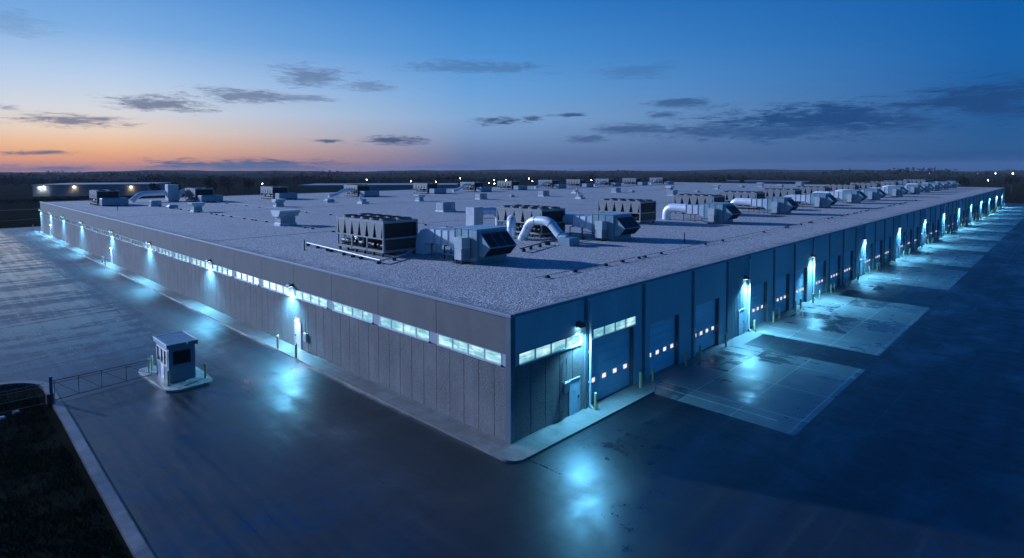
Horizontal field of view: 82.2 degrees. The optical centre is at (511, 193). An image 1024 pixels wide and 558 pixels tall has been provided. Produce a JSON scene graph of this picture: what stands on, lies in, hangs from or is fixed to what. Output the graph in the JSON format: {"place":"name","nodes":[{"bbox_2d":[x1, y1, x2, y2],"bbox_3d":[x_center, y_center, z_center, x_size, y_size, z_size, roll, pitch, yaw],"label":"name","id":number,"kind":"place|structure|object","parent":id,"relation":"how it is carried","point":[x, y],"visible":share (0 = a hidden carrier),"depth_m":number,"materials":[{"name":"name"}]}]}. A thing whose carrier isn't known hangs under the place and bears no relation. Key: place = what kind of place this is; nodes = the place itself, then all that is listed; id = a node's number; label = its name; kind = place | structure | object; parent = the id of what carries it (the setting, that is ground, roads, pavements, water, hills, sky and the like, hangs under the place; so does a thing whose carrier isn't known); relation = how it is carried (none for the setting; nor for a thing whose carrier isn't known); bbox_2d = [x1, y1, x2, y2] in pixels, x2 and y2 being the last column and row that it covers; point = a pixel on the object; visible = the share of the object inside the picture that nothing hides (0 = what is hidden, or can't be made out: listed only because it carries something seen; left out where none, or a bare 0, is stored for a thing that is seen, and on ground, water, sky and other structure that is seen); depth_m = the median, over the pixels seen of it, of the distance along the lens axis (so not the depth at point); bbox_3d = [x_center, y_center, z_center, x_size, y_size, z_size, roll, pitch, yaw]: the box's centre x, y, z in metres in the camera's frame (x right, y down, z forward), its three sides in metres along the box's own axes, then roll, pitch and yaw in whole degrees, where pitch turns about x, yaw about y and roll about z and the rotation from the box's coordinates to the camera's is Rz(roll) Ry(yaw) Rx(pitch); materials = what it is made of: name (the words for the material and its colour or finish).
{"place":"outdoors","nodes":[
{"label":"outdoors","id":0,"kind":"place"},
{"bbox_2d":[34,231,655,462],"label":"sidewalk","id":1,"kind":"structure","parent":0,"point":[537,442],"depth_m":35.17,"materials":[{"name":"concrete"}]},
{"bbox_2d":[298,183,458,192],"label":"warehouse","id":2,"kind":"structure","parent":0,"point":[324,187],"depth_m":326.67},
{"bbox_2d":[0,172,1023,557],"bbox_3d":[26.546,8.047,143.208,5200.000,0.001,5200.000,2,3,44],"label":"ground","id":3,"kind":"structure","parent":0,"point":[22,214],"depth_m":35.43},
{"bbox_2d":[0,384,127,557],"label":"grass","id":4,"kind":"structure","parent":3,"relation":"on","point":[11,455],"depth_m":25.40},
{"bbox_2d":[0,381,154,557],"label":"kerb","id":5,"kind":"structure","parent":3,"relation":"on","point":[137,545],"depth_m":26.30,"materials":[{"name":"concrete"}]},
{"bbox_2d":[0,196,155,203],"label":"undergrowth","id":6,"kind":"object","parent":3,"relation":"on","point":[17,200],"visible":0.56,"depth_m":252.69,"materials":[{"name":"green plant"}]},
{"bbox_2d":[45,359,151,404],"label":"barrier gate","id":7,"kind":"structure","parent":3,"relation":"on","point":[50,396],"depth_m":36.35,"materials":[{"name":"metal"}]},
{"bbox_2d":[31,182,171,195],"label":"warehouse shed","id":8,"kind":"structure","parent":3,"relation":"on","point":[69,189],"depth_m":309.54,"materials":[{"name":"metal"}]},
{"bbox_2d":[0,173,344,187],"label":"treeline","id":9,"kind":"object","parent":3,"relation":"on","point":[5,181],"visible":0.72,"depth_m":504.60,"materials":[{"name":"green plant"}]},
{"bbox_2d":[219,174,237,194],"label":"tree","id":10,"kind":"object","parent":3,"relation":"on","point":[227,182],"visible":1,"depth_m":296.70,"materials":[{"name":"green plant"}]},
{"bbox_2d":[269,173,734,184],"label":"treeline","id":11,"kind":"object","parent":3,"relation":"on","point":[415,180],"visible":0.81,"depth_m":554.38,"materials":[{"name":"green plant"}]},
{"bbox_2d":[0,203,1023,557],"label":"asphalt yard","id":12,"kind":"structure","parent":3,"relation":"on","point":[908,443],"depth_m":28.90,"materials":[{"name":"asphalt"}]},
{"bbox_2d":[139,365,212,392],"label":"island","id":13,"kind":"structure","parent":12,"relation":"on","point":[198,380],"depth_m":38.56,"materials":[{"name":"concrete"}]},
{"bbox_2d":[152,331,197,382],"bbox_3d":[-22.668,11.030,39.628,3.157,2.570,1.920,2,3,44],"label":"guard booth","id":14,"kind":"object","parent":13,"relation":"on","point":[175,353],"visible":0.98,"depth_m":38.90,"materials":[{"name":"grey metal"}]},
{"bbox_2d":[172,348,191,365],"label":"window","id":15,"kind":"structure","parent":14,"relation":"in","point":[182,356],"depth_m":38.72,"materials":[{"name":"black glass"}]},
{"bbox_2d":[40,182,1004,443],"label":"warehouse","id":16,"kind":"structure","parent":12,"relation":"on","point":[488,346],"depth_m":47.61,"materials":[{"name":"metal"}]},
{"bbox_2d":[89,189,119,205],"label":"chiller","id":17,"kind":"object","parent":16,"relation":"on","point":[95,194],"visible":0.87,"depth_m":121.49,"materials":[{"name":"metal"}]},
{"bbox_2d":[99,197,128,205],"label":"condenser cabinet","id":18,"kind":"object","parent":16,"relation":"on","point":[112,201],"visible":0.98,"depth_m":119.26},
{"bbox_2d":[129,190,165,202],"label":"round duct","id":19,"kind":"object","parent":16,"relation":"on","point":[134,198],"visible":1,"depth_m":132.67,"materials":[{"name":"metal"}]},
{"bbox_2d":[165,184,178,201],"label":"rooftop cabinet","id":20,"kind":"object","parent":16,"relation":"on","point":[172,192],"visible":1,"depth_m":135.07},
{"bbox_2d":[187,202,204,211],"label":"roof vent","id":21,"kind":"object","parent":16,"relation":"on","point":[196,206],"visible":0.98,"depth_m":101.53,"materials":[{"name":"grey metal"}]},
{"bbox_2d":[185,187,213,201],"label":"chiller","id":22,"kind":"object","parent":16,"relation":"on","point":[194,192],"visible":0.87,"depth_m":133.94,"materials":[{"name":"metal"}]},
{"bbox_2d":[191,257,208,269],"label":"window","id":23,"kind":"structure","parent":16,"relation":"in","point":[200,263],"depth_m":60.88,"materials":[{"name":"glass"}]},
{"bbox_2d":[198,195,222,201],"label":"condenser cabinet","id":24,"kind":"object","parent":16,"relation":"on","point":[208,198],"visible":0.93,"depth_m":131.56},
{"bbox_2d":[211,264,231,276],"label":"window","id":25,"kind":"structure","parent":16,"relation":"in","point":[228,272],"depth_m":56.76,"materials":[{"name":"glass"}]},
{"bbox_2d":[234,271,258,285],"bbox_3d":[-23.774,7.601,52.614,5.200,0.670,0.150,2,3,44],"label":"window","id":26,"kind":"structure","parent":16,"relation":"in","point":[241,276],"depth_m":52.58,"materials":[{"name":"glass"}]},
{"bbox_2d":[260,186,287,198],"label":"chiller","id":27,"kind":"object","parent":16,"relation":"on","point":[270,191],"visible":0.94,"depth_m":145.00,"materials":[{"name":"metal"}]},
{"bbox_2d":[262,279,289,295],"bbox_3d":[-19.498,7.769,48.465,5.200,0.670,0.150,2,3,44],"label":"window","id":28,"kind":"structure","parent":16,"relation":"in","point":[269,285],"depth_m":48.44,"materials":[{"name":"glass"}]},
{"bbox_2d":[271,209,299,225],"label":"roof vent","id":29,"kind":"object","parent":16,"relation":"on","point":[284,217],"visible":0.98,"depth_m":77.17,"materials":[{"name":"metal"}]},
{"bbox_2d":[275,193,297,198],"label":"condenser cabinet","id":30,"kind":"object","parent":16,"relation":"on","point":[285,195],"visible":0.84,"depth_m":142.53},
{"bbox_2d":[294,320,301,348],"bbox_3d":[-16.715,11.030,45.806,1.140,2.050,0.150,2,3,44],"label":"door","id":31,"kind":"structure","parent":16,"relation":"in","point":[297,325],"depth_m":45.78,"materials":[{"name":"white metal"}]},
{"bbox_2d":[294,289,327,308],"bbox_3d":[-15.221,7.937,44.317,5.200,0.670,0.150,2,3,44],"label":"window","id":32,"kind":"structure","parent":16,"relation":"in","point":[322,302],"depth_m":44.29,"materials":[{"name":"glass"}]},
{"bbox_2d":[306,242,380,263],"bbox_3d":[-15.110,5.145,51.547,0.434,0.360,14.595,-2,3,-41],"label":"roof conduit","id":33,"kind":"object","parent":16,"relation":"on","point":[378,261],"visible":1,"depth_m":50.77,"materials":[{"name":"metal"}]},
{"bbox_2d":[332,301,372,323],"bbox_3d":[-10.945,8.106,40.169,5.200,0.670,0.150,2,3,44],"label":"window","id":34,"kind":"structure","parent":16,"relation":"in","point":[353,312],"depth_m":40.13,"materials":[{"name":"glass"}]},
{"bbox_2d":[344,184,369,196],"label":"chiller","id":35,"kind":"object","parent":16,"relation":"on","point":[358,188],"visible":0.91,"depth_m":158.41,"materials":[{"name":"metal"}]},
{"bbox_2d":[360,191,378,196],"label":"condenser cabinet","id":36,"kind":"object","parent":16,"relation":"on","point":[368,193],"visible":0.95,"depth_m":155.81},
{"bbox_2d":[337,213,417,256],"bbox_3d":[-12.356,3.644,53.447,7.780,3.190,3.640,2,3,44],"label":"chiller","id":37,"kind":"object","parent":16,"relation":"on","point":[379,233],"visible":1,"depth_m":51.46,"materials":[{"name":"metal"}]},
{"bbox_2d":[379,315,429,342],"bbox_3d":[-6.669,8.274,36.020,5.200,0.670,0.150,2,3,44],"label":"window","id":38,"kind":"structure","parent":16,"relation":"in","point":[403,328],"depth_m":35.96,"materials":[{"name":"glass"}]},
{"bbox_2d":[413,182,437,193],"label":"chiller","id":39,"kind":"object","parent":16,"relation":"on","point":[423,187],"visible":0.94,"depth_m":176.33,"materials":[{"name":"metal"}]},
{"bbox_2d":[435,202,455,211],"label":"roof vent","id":40,"kind":"object","parent":16,"relation":"on","point":[445,206],"visible":1,"depth_m":101.44,"materials":[{"name":"grey metal"}]},
{"bbox_2d":[416,224,516,264],"bbox_3d":[-4.364,4.062,49.123,9.310,2.695,4.510,2,3,44],"label":"air handler","id":41,"kind":"object","parent":16,"relation":"on","point":[478,244],"visible":1,"depth_m":46.98,"materials":[{"name":"grey metal"}]},
{"bbox_2d":[437,333,501,365],"bbox_3d":[-2.393,8.443,31.872,5.200,0.670,0.150,2,3,44],"label":"window","id":42,"kind":"structure","parent":16,"relation":"in","point":[472,350],"depth_m":31.76,"materials":[{"name":"glass"}]},
{"bbox_2d":[460,181,482,191],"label":"chiller","id":43,"kind":"object","parent":16,"relation":"on","point":[473,186],"visible":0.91,"depth_m":190.46,"materials":[{"name":"metal"}]},
{"bbox_2d":[466,207,482,225],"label":"rooftop cabinet","id":44,"kind":"object","parent":16,"relation":"on","point":[474,215],"visible":0.55,"depth_m":71.46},
{"bbox_2d":[483,207,502,225],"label":"round duct","id":45,"kind":"object","parent":16,"relation":"on","point":[490,211],"visible":0.62,"depth_m":72.45,"materials":[{"name":"metal"}]},
{"bbox_2d":[497,180,518,189],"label":"chiller","id":46,"kind":"object","parent":16,"relation":"on","point":[506,184],"visible":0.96,"depth_m":205.07,"materials":[{"name":"metal"}]},
{"bbox_2d":[506,215,515,237],"bbox_3d":[-0.076,3.590,63.656,1.031,2.360,2.276,0,2,0],"label":"round duct","id":47,"kind":"object","parent":16,"relation":"on","point":[511,224],"visible":0.93,"depth_m":62.77,"materials":[{"name":"metal"}]},
{"bbox_2d":[496,204,565,237],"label":"chiller","id":48,"kind":"object","parent":16,"relation":"on","point":[522,214],"visible":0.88,"depth_m":65.06,"materials":[{"name":"metal"}]},
{"bbox_2d":[538,179,558,187],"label":"chiller","id":49,"kind":"object","parent":16,"relation":"on","point":[552,182],"visible":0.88,"depth_m":222.02,"materials":[{"name":"metal"}]},
{"bbox_2d":[518,216,579,245],"bbox_3d":[3.380,3.776,59.227,7.379,2.872,1.600,2,3,44],"label":"round duct","id":50,"kind":"object","parent":16,"relation":"on","point":[562,237],"visible":0.98,"depth_m":58.31,"materials":[{"name":"metal"}]},
{"bbox_2d":[518,333,580,365],"bbox_3d":[2.133,8.435,31.889,0.150,0.670,5.140,2,3,44],"label":"window","id":51,"kind":"structure","parent":16,"relation":"in","point":[537,353],"depth_m":31.77,"materials":[{"name":"glass"}]},
{"bbox_2d":[520,236,584,251],"bbox_3d":[3.778,4.857,57.121,1.089,0.406,11.741,2,3,36],"label":"roof conduit","id":52,"kind":"object","parent":16,"relation":"on","point":[523,249],"visible":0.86,"depth_m":55.71,"materials":[{"name":"metal"}]},
{"bbox_2d":[563,358,569,393],"bbox_3d":[3.030,10.146,32.710,0.185,1.900,0.440,2,3,44],"label":"electrical box","id":53,"kind":"object","parent":16,"relation":"attached to","point":[566,386],"visible":1,"depth_m":32.66,"materials":[{"name":"grey metal"}]},
{"bbox_2d":[568,376,579,415],"bbox_3d":[3.560,11.522,33.385,0.150,2.050,1.020,2,3,44],"label":"door","id":54,"kind":"structure","parent":16,"relation":"in","point":[574,394],"depth_m":33.37,"materials":[{"name":"metal"}]},
{"bbox_2d":[566,179,585,186],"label":"chiller","id":55,"kind":"object","parent":16,"relation":"on","point":[575,182],"visible":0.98,"depth_m":232.68,"materials":[{"name":"metal"}]},
{"bbox_2d":[562,212,640,240],"bbox_3d":[8.248,3.416,63.973,10.820,2.695,4.510,2,3,44],"label":"air handler","id":56,"kind":"object","parent":16,"relation":"on","point":[609,226],"visible":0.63,"depth_m":61.18,"materials":[{"name":"grey metal"}]},
{"bbox_2d":[595,178,613,185],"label":"chiller","id":57,"kind":"object","parent":16,"relation":"on","point":[607,182],"visible":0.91,"depth_m":245.14,"materials":[{"name":"metal"}]},
{"bbox_2d":[592,326,633,402],"bbox_3d":[6.113,10.563,36.359,0.340,3.948,4.596,2,3,44],"label":"loading door","id":58,"kind":"structure","parent":16,"relation":"in","point":[612,355],"depth_m":36.64,"materials":[{"name":"grey"}]},
{"bbox_2d":[592,315,636,339],"bbox_3d":[6.357,8.216,36.089,0.150,0.660,4.600,2,3,44],"label":"window","id":59,"kind":"structure","parent":16,"relation":"in","point":[599,332],"depth_m":35.97,"materials":[{"name":"glass"}]},
{"bbox_2d":[597,198,655,224],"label":"chiller","id":60,"kind":"object","parent":16,"relation":"on","point":[641,210],"visible":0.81,"depth_m":79.58,"materials":[{"name":"metal"}]},
{"bbox_2d":[622,178,640,184],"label":"chiller","id":61,"kind":"object","parent":16,"relation":"on","point":[631,181],"visible":0.98,"depth_m":257.84,"materials":[{"name":"metal"}]},
{"bbox_2d":[650,314,678,374],"bbox_3d":[10.432,10.519,40.809,0.340,3.648,3.996,2,3,44],"label":"loading door","id":62,"kind":"structure","parent":16,"relation":"in","point":[664,334],"depth_m":41.18,"materials":[{"name":"grey"}]},
{"bbox_2d":[674,194,724,213],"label":"chiller","id":63,"kind":"object","parent":16,"relation":"on","point":[700,199],"visible":0.61,"depth_m":94.59,"materials":[{"name":"metal"}]},
{"bbox_2d":[662,202,741,223],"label":"air handler","id":64,"kind":"object","parent":16,"relation":"on","point":[717,212],"visible":1,"depth_m":80.13,"materials":[{"name":"metal"}]},
{"bbox_2d":[695,298,718,352],"bbox_3d":[14.943,10.241,45.447,0.340,3.798,3.946,2,3,44],"label":"loading door","id":65,"kind":"structure","parent":16,"relation":"in","point":[707,314],"depth_m":45.90,"materials":[{"name":"grey"}]},
{"bbox_2d":[535,200,916,277],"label":"roof conduit","id":66,"kind":"object","parent":16,"relation":"on","point":[604,264],"visible":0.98,"depth_m":53.34,"materials":[{"name":"metal"}]},
{"bbox_2d":[738,308,744,335],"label":"door","id":67,"kind":"structure","parent":16,"relation":"in","point":[741,313],"depth_m":49.49,"materials":[{"name":"metal"}]},
{"bbox_2d":[719,191,764,209],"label":"chiller","id":68,"kind":"object","parent":16,"relation":"on","point":[730,195],"visible":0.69,"depth_m":107.50,"materials":[{"name":"metal"}]},
{"bbox_2d":[750,281,766,326],"bbox_3d":[21.926,9.952,52.634,0.340,3.748,3.796,2,3,44],"label":"loading door","id":69,"kind":"structure","parent":16,"relation":"in","point":[758,312],"depth_m":53.21,"materials":[{"name":"blue"}]},
{"bbox_2d":[730,197,798,214],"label":"air handler","id":70,"kind":"object","parent":16,"relation":"on","point":[778,205],"visible":0.84,"depth_m":95.60,"materials":[{"name":"metal"}]},
{"bbox_2d":[760,188,801,203],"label":"chiller","id":71,"kind":"object","parent":16,"relation":"on","point":[776,192],"visible":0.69,"depth_m":120.63,"materials":[{"name":"metal"}]},
{"bbox_2d":[775,274,788,314],"bbox_3d":[25.931,9.786,56.756,0.340,3.718,3.696,2,3,44],"label":"loading door","id":72,"kind":"structure","parent":16,"relation":"in","point":[782,283],"depth_m":57.36,"materials":[{"name":"blue"}]},
{"bbox_2d":[795,267,806,304],"bbox_3d":[29.623,9.620,60.555,0.340,3.718,3.496,2,3,44],"label":"loading door","id":73,"kind":"structure","parent":16,"relation":"in","point":[801,275],"depth_m":61.24,"materials":[{"name":"blue"}]},
{"bbox_2d":[784,193,837,207],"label":"air handler","id":74,"kind":"object","parent":16,"relation":"on","point":[821,200],"visible":0.81,"depth_m":110.15,"materials":[{"name":"metal"}]},
{"bbox_2d":[793,186,829,194],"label":"chiller","id":75,"kind":"object","parent":16,"relation":"on","point":[807,190],"visible":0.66,"depth_m":135.57,"materials":[{"name":"metal"}]},
{"bbox_2d":[815,260,825,295],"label":"loading door","id":76,"kind":"structure","parent":16,"relation":"in","point":[820,268],"depth_m":65.70,"materials":[{"name":"blue"}]},
{"bbox_2d":[830,255,839,287],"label":"loading door","id":77,"kind":"structure","parent":16,"relation":"in","point":[835,261],"depth_m":69.68,"materials":[{"name":"blue"}]},
{"bbox_2d":[813,190,866,203],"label":"air handler","id":78,"kind":"object","parent":16,"relation":"on","point":[851,196],"visible":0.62,"depth_m":124.47,"materials":[{"name":"metal"}]},
{"bbox_2d":[825,184,858,191],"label":"chiller","id":79,"kind":"object","parent":16,"relation":"on","point":[834,187],"visible":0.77,"depth_m":151.70,"materials":[{"name":"metal"}]},
{"bbox_2d":[844,251,852,281],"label":"loading door","id":80,"kind":"structure","parent":16,"relation":"in","point":[848,260],"depth_m":73.55,"materials":[{"name":"blue"}]},
{"bbox_2d":[835,188,886,200],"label":"air handler","id":81,"kind":"object","parent":16,"relation":"on","point":[871,194],"visible":0.47,"depth_m":135.23,"materials":[{"name":"metal"}]},
{"bbox_2d":[850,182,880,189],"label":"chiller","id":82,"kind":"object","parent":16,"relation":"on","point":[862,185],"visible":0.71,"depth_m":169.05,"materials":[{"name":"metal"}]},
{"bbox_2d":[865,243,872,271],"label":"loading door","id":83,"kind":"structure","parent":16,"relation":"in","point":[869,248],"depth_m":80.61,"materials":[{"name":"blue"}]},
{"bbox_2d":[875,240,881,266],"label":"loading door","id":84,"kind":"structure","parent":16,"relation":"in","point":[878,244],"depth_m":84.56,"materials":[{"name":"blue"}]},
{"bbox_2d":[885,237,890,261],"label":"loading door","id":85,"kind":"structure","parent":16,"relation":"in","point":[888,240],"depth_m":88.47,"materials":[{"name":"blue"}]},
{"bbox_2d":[870,186,908,196],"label":"air handler","id":86,"kind":"object","parent":16,"relation":"on","point":[895,191],"visible":0.6,"depth_m":151.32,"materials":[{"name":"metal"}]},
{"bbox_2d":[900,232,904,254],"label":"loading door","id":87,"kind":"structure","parent":16,"relation":"in","point":[902,235],"depth_m":95.53,"materials":[{"name":"blue"}]},
{"bbox_2d":[882,184,925,193],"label":"air handler","id":88,"kind":"object","parent":16,"relation":"on","point":[914,188],"visible":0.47,"depth_m":167.24,"materials":[{"name":"metal"}]},
{"bbox_2d":[907,229,911,251],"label":"loading door","id":89,"kind":"structure","parent":16,"relation":"in","point":[909,234],"depth_m":99.37,"materials":[{"name":"blue"}]},
{"bbox_2d":[897,183,934,192],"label":"air handler","id":90,"kind":"object","parent":16,"relation":"on","point":[928,187],"visible":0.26,"depth_m":176.99,"materials":[{"name":"metal"}]},
{"bbox_2d":[907,182,944,190],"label":"air handler","id":91,"kind":"object","parent":16,"relation":"on","point":[938,186],"visible":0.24,"depth_m":188.95,"materials":[{"name":"metal"}]},
{"bbox_2d":[654,343,864,435],"bbox_3d":[16.463,12.400,39.076,9.133,0.001,14.000,2,3,44],"label":"loading apron","id":92,"kind":"object","parent":12,"relation":"on","point":[794,395],"visible":1,"depth_m":38.03,"materials":[{"name":"concrete"}]},
{"bbox_2d":[658,258,957,420],"bbox_3d":[38.031,11.382,62.297,7.900,0.001,75.000,2,3,44],"label":"road marking","id":93,"kind":"object","parent":12,"relation":"on","point":[787,336],"visible":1,"depth_m":37.35,"materials":[{"name":"paint"}]},
{"bbox_2d":[757,295,929,355],"bbox_3d":[31.540,11.719,54.669,9.024,0.001,21.000,2,3,44],"label":"loading apron","id":94,"kind":"object","parent":12,"relation":"on","point":[874,327],"visible":1,"depth_m":53.12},
{"bbox_2d":[862,264,967,289],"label":"loading apron","id":95,"kind":"object","parent":12,"relation":"on","point":[945,279],"visible":1,"depth_m":76.03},
{"bbox_2d":[899,250,984,267],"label":"loading apron","id":96,"kind":"object","parent":12,"relation":"on","point":[953,259],"visible":1,"depth_m":91.11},
{"bbox_2d":[925,239,996,251],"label":"loading apron","id":97,"kind":"object","parent":12,"relation":"on","point":[965,245],"visible":1,"depth_m":106.29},
{"bbox_2d":[947,231,1005,240],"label":"loading apron","id":98,"kind":"object","parent":12,"relation":"on","point":[979,236],"visible":1,"depth_m":121.87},
{"bbox_2d":[961,225,1013,231],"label":"loading apron","id":99,"kind":"object","parent":12,"relation":"on","point":[989,228],"visible":1,"depth_m":135.95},
{"bbox_2d":[972,219,1019,225],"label":"loading apron","id":100,"kind":"object","parent":12,"relation":"on","point":[999,222],"visible":1,"depth_m":150.78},
{"bbox_2d":[983,215,1023,219],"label":"loading apron","id":101,"kind":"object","parent":12,"relation":"on","point":[1004,217],"visible":1,"depth_m":165.85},
{"bbox_2d":[0,167,1023,178],"bbox_3d":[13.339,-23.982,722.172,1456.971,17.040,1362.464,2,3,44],"label":"treeline","id":102,"kind":"object","parent":3,"relation":"on","point":[897,172],"visible":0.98,"depth_m":945.11,"materials":[{"name":"green plant"}]},
{"bbox_2d":[0,168,1023,174],"bbox_3d":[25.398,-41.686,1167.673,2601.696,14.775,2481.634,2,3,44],"label":"treeline","id":103,"kind":"object","parent":3,"relation":"on","point":[1021,172],"visible":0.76,"depth_m":1623.46,"materials":[{"name":"green plant"}]},
{"bbox_2d":[683,173,1023,184],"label":"treeline","id":104,"kind":"object","parent":3,"relation":"on","point":[941,179],"visible":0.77,"depth_m":551.69,"materials":[{"name":"green plant"}]},
{"bbox_2d":[1004,176,1019,192],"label":"tree","id":105,"kind":"object","parent":3,"relation":"on","point":[1011,180],"visible":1,"depth_m":327.35,"materials":[{"name":"green plant"}]},
{"bbox_2d":[0,169,1023,173],"bbox_3d":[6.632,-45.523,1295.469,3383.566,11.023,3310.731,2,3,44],"label":"hills","id":106,"kind":"structure","parent":0,"point":[513,170],"depth_m":2049.60,"materials":[{"name":"green plant"}]},
{"bbox_2d":[0,0,1023,171],"label":"sky","id":107,"kind":"structure","parent":0,"point":[86,85],"materials":[{"name":"blue"}]},
{"bbox_2d":[726,180,809,183],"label":"flat shed","id":108,"kind":"structure","parent":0,"point":[768,182],"depth_m":429.08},
{"bbox_2d":[647,206,1005,382],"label":"sidewalk","id":109,"kind":"structure","parent":0,"point":[674,368],"depth_m":52.52,"materials":[{"name":"concrete"}]},
{"bbox_2d":[844,283,884,292],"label":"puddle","id":110,"kind":"object","parent":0,"point":[865,287],"visible":1,"depth_m":69.11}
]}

